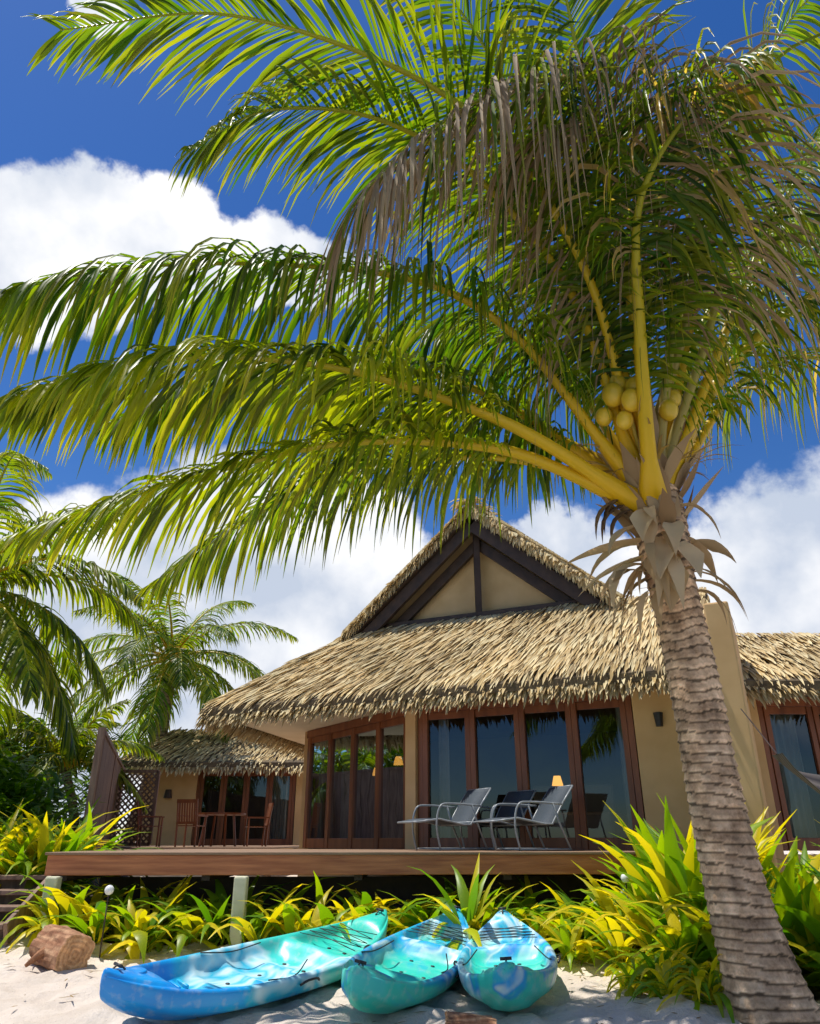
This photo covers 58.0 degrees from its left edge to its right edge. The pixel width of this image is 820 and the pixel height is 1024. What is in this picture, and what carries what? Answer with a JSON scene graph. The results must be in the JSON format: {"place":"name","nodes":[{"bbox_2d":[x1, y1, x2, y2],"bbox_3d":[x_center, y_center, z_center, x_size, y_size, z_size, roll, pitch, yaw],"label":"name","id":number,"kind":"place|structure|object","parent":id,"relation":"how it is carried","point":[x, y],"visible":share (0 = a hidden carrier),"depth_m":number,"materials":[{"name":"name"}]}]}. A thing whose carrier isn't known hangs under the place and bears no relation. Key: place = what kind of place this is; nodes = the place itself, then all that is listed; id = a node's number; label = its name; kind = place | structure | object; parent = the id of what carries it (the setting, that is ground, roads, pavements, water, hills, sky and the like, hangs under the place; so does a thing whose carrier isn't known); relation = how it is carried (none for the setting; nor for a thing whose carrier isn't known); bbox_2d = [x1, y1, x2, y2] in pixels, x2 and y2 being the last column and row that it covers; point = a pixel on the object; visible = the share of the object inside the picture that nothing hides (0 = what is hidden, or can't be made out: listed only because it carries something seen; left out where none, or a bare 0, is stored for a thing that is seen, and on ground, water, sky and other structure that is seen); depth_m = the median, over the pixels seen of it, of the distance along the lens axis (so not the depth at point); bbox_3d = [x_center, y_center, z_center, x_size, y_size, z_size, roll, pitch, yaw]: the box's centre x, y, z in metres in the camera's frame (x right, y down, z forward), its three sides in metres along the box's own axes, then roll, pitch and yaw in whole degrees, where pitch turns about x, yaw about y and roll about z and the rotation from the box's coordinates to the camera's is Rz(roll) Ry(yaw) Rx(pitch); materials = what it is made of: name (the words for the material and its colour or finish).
{"place":"outdoors","nodes":[
{"label":"outdoors","id":0,"kind":"place"},
{"bbox_2d":[0,841,819,1023],"bbox_3d":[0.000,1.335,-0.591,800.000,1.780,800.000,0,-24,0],"label":"ground","id":1,"kind":"structure","parent":0,"point":[32,994],"depth_m":6.18,"materials":[{"name":"beige sand"}]},
{"bbox_2d":[0,452,51,591],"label":"coconut palm","id":2,"kind":"object","parent":1,"relation":"on","point":[40,468],"visible":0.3,"depth_m":25.57,"materials":[{"name":"green plant"}]},
{"bbox_2d":[0,874,63,945],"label":"wooden steps","id":3,"kind":"structure","parent":1,"relation":"on","point":[10,883],"depth_m":8.87,"materials":[{"name":"brown wood"}]},
{"bbox_2d":[0,657,77,798],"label":"coconut palm","id":4,"kind":"object","parent":1,"relation":"on","point":[11,749],"visible":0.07,"depth_m":17.98,"materials":[{"name":"green plant"}]},
{"bbox_2d":[24,924,94,971],"bbox_3d":[-3.576,4.494,7.579,0.590,0.408,0.642,-12,-26,37],"label":"tree stump","id":5,"kind":"object","parent":1,"relation":"on","point":[57,948],"visible":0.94,"depth_m":7.44,"materials":[{"name":"brown wood"}]},
{"bbox_2d":[0,713,134,832],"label":"tropical shrubs","id":6,"kind":"object","parent":1,"relation":"on","point":[29,784],"visible":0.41,"depth_m":13.72,"materials":[{"name":"green plant"}]},
{"bbox_2d":[0,450,149,774],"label":"coconut palm","id":7,"kind":"object","parent":1,"relation":"on","point":[20,643],"visible":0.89,"depth_m":13.92,"materials":[{"name":"green plant"}]},
{"bbox_2d":[0,699,164,830],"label":"coconut palm","id":8,"kind":"object","parent":1,"relation":"on","point":[86,735],"visible":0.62,"depth_m":17.44,"materials":[{"name":"green plant"}]},
{"bbox_2d":[80,727,125,887],"bbox_3d":[-6.325,6.396,15.322,0.125,2.720,8.080,7,-25,-16],"label":"privacy fence","id":9,"kind":"object","parent":1,"relation":"on","point":[107,765],"visible":0.59,"depth_m":13.81,"materials":[{"name":"brown wood"}]},
{"bbox_2d":[111,770,160,845],"bbox_3d":[-6.775,7.156,17.939,1.220,1.720,0.070,0,-24,0],"label":"lattice screen","id":10,"kind":"object","parent":9,"relation":"attached to","point":[149,832],"visible":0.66,"depth_m":17.93,"materials":[{"name":"brown wood"}]},
{"bbox_2d":[99,885,113,957],"bbox_3d":[-3.280,4.443,7.930,0.100,0.798,0.100,0,-24,0],"label":"garden light","id":11,"kind":"object","parent":1,"relation":"on","point":[108,890],"visible":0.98,"depth_m":8.02,"materials":[{"name":"white"}]},
{"bbox_2d":[25,570,298,842],"bbox_3d":[-8.605,6.836,25.292,7.812,9.594,7.859,-13,-27,27],"label":"coconut palm","id":12,"kind":"object","parent":1,"relation":"on","point":[174,670],"visible":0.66,"depth_m":25.26,"materials":[{"name":"green plant"}]},
{"bbox_2d":[112,845,298,876],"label":"wooden deck","id":13,"kind":"structure","parent":1,"relation":"on","point":[216,847],"depth_m":15.60,"materials":[{"name":"brown wood"}]},
{"bbox_2d":[135,801,164,846],"bbox_3d":[-6.140,7.339,17.413,0.622,0.991,0.520,4,-24,-9],"label":"wooden chair","id":14,"kind":"object","parent":13,"relation":"on","point":[139,816],"visible":0.84,"depth_m":17.29,"materials":[{"name":"brown wood"}]},
{"bbox_2d":[174,799,207,846],"bbox_3d":[-4.957,7.042,16.742,0.520,0.991,0.622,-4,-24,9],"label":"wooden chair","id":15,"kind":"object","parent":13,"relation":"on","point":[194,802],"visible":0.88,"depth_m":16.61,"materials":[{"name":"brown wood"}]},
{"bbox_2d":[198,812,245,846],"bbox_3d":[-4.650,7.737,18.010,1.240,0.754,1.240,0,-24,0],"label":"round table","id":16,"kind":"object","parent":13,"relation":"on","point":[224,814],"visible":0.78,"depth_m":17.83,"materials":[{"name":"brown wood"}]},
{"bbox_2d":[243,802,273,846],"bbox_3d":[-3.712,7.631,18.072,0.622,0.991,0.520,8,-25,-18],"label":"wooden chair","id":17,"kind":"object","parent":13,"relation":"on","point":[269,813],"visible":0.96,"depth_m":18.05,"materials":[{"name":"brown wood"}]},
{"bbox_2d":[120,727,303,848],"bbox_3d":[-5.402,9.813,25.431,7.804,4.664,6.660,0,-24,0],"label":"thatched bungalow","id":18,"kind":"object","parent":1,"relation":"on","point":[211,773],"visible":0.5,"depth_m":23.23,"materials":[{"name":"paint"}]},
{"bbox_2d":[99,908,387,1020],"bbox_3d":[-1.276,4.060,6.697,1.106,0.483,3.443,-6,-20,36],"label":"kayak","id":19,"kind":"object","parent":1,"relation":"on","point":[230,978],"visible":0.91,"depth_m":6.46,"materials":[{"name":"plastic"}]},
{"bbox_2d":[23,875,599,952],"bbox_3d":[-1.500,5.755,10.825,16.000,0.679,5.743,0,-24,0],"label":"planting bed","id":20,"kind":"object","parent":1,"relation":"on","point":[87,900],"visible":0.02,"depth_m":11.71,"materials":[{"name":"soil"}]},
{"bbox_2d":[0,796,162,899],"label":"broadleaf plants","id":21,"kind":"object","parent":20,"relation":"on","point":[23,850],"visible":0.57,"depth_m":10.12,"materials":[{"name":"green plant"}]},
{"bbox_2d":[0,852,647,975],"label":"border plants","id":22,"kind":"object","parent":1,"relation":"on","point":[134,928],"visible":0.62,"depth_m":8.37,"materials":[{"name":"green plant"}]},
{"bbox_2d":[36,849,636,944],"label":"wooden deck","id":23,"kind":"structure","parent":1,"relation":"on","point":[210,866],"depth_m":9.04,"materials":[{"name":"brown wood"}]},
{"bbox_2d":[397,787,491,850],"bbox_3d":[0.502,4.399,10.619,1.228,0.840,0.722,12,-27,-25],"label":"lounge chair","id":24,"kind":"object","parent":23,"relation":"on","point":[470,805],"visible":1,"depth_m":10.68,"materials":[{"name":"fabric"}]},
{"bbox_2d":[455,789,535,849],"bbox_3d":[1.233,4.561,10.983,1.228,0.840,0.722,15,-28,-31],"label":"lounge chair","id":25,"kind":"object","parent":23,"relation":"on","point":[513,797],"visible":0.65,"depth_m":11.18,"materials":[{"name":"fabric"}]},
{"bbox_2d":[475,785,572,850],"bbox_3d":[1.581,4.198,10.164,1.228,0.840,0.722,8,-25,-18],"label":"lounge chair","id":26,"kind":"object","parent":23,"relation":"on","point":[550,806],"visible":0.98,"depth_m":10.19,"materials":[{"name":"fabric"}]},
{"bbox_2d":[341,905,471,1013],"bbox_3d":[0.036,4.127,6.865,0.966,0.483,3.106,2,-19,20],"label":"kayak","id":27,"kind":"object","parent":1,"relation":"on","point":[405,968],"visible":0.88,"depth_m":6.78,"materials":[{"name":"plastic"}]},
{"bbox_2d":[0,0,819,1023],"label":"coconut palm","id":28,"kind":"object","parent":1,"relation":"on","point":[632,470],"visible":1,"depth_m":6.47,"materials":[{"name":"green plant"}]},
{"bbox_2d":[0,936,819,1023],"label":"leaf litter","id":29,"kind":"object","parent":1,"relation":"on","point":[90,971],"visible":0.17,"depth_m":6.54,"materials":[{"name":"brown plant"}]},
{"bbox_2d":[445,1011,496,1023],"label":"driftwood log","id":30,"kind":"object","parent":1,"relation":"on","point":[451,1017],"visible":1,"depth_m":5.46,"materials":[{"name":"brown wood"}]},
{"bbox_2d":[194,497,777,876],"bbox_3d":[0.954,3.812,15.096,10.865,7.461,6.758,-11,-26,23],"label":"thatched bungalow","id":31,"kind":"object","parent":1,"relation":"on","point":[455,667],"visible":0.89,"depth_m":12.45,"materials":[{"name":"paint"}]},
{"bbox_2d":[741,709,819,793],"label":"hammock","id":32,"kind":"object","parent":31,"relation":"hanging from","point":[812,781],"visible":1,"depth_m":8.05,"materials":[{"name":"fabric"},{"name":"rope"}]},
{"bbox_2d":[453,907,560,1011],"bbox_3d":[0.886,4.086,6.789,0.986,0.483,2.768,-6,-21,4],"label":"kayak","id":33,"kind":"object","parent":1,"relation":"on","point":[510,965],"visible":0.97,"depth_m":6.70,"materials":[{"name":"plastic"}]},
{"bbox_2d":[621,874,633,952],"bbox_3d":[2.350,4.374,7.906,0.100,0.932,0.100,0,-24,0],"label":"garden light","id":34,"kind":"object","parent":1,"relation":"on","point":[624,879],"visible":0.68,"depth_m":8.04,"materials":[{"name":"white"}]},
{"bbox_2d":[538,794,819,1022],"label":"broadleaf plants","id":35,"kind":"object","parent":1,"relation":"on","point":[664,905],"visible":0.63,"depth_m":6.76,"materials":[{"name":"green plant"}]},
{"bbox_2d":[736,631,819,872],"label":"thatched bungalow","id":36,"kind":"object","parent":1,"relation":"on","point":[781,674],"visible":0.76,"depth_m":11.69,"materials":[{"name":"paint"}]},
{"bbox_2d":[0,0,819,840],"label":"sky","id":37,"kind":"structure","parent":0,"point":[86,166],"materials":[{"name":"blue"}]}
]}

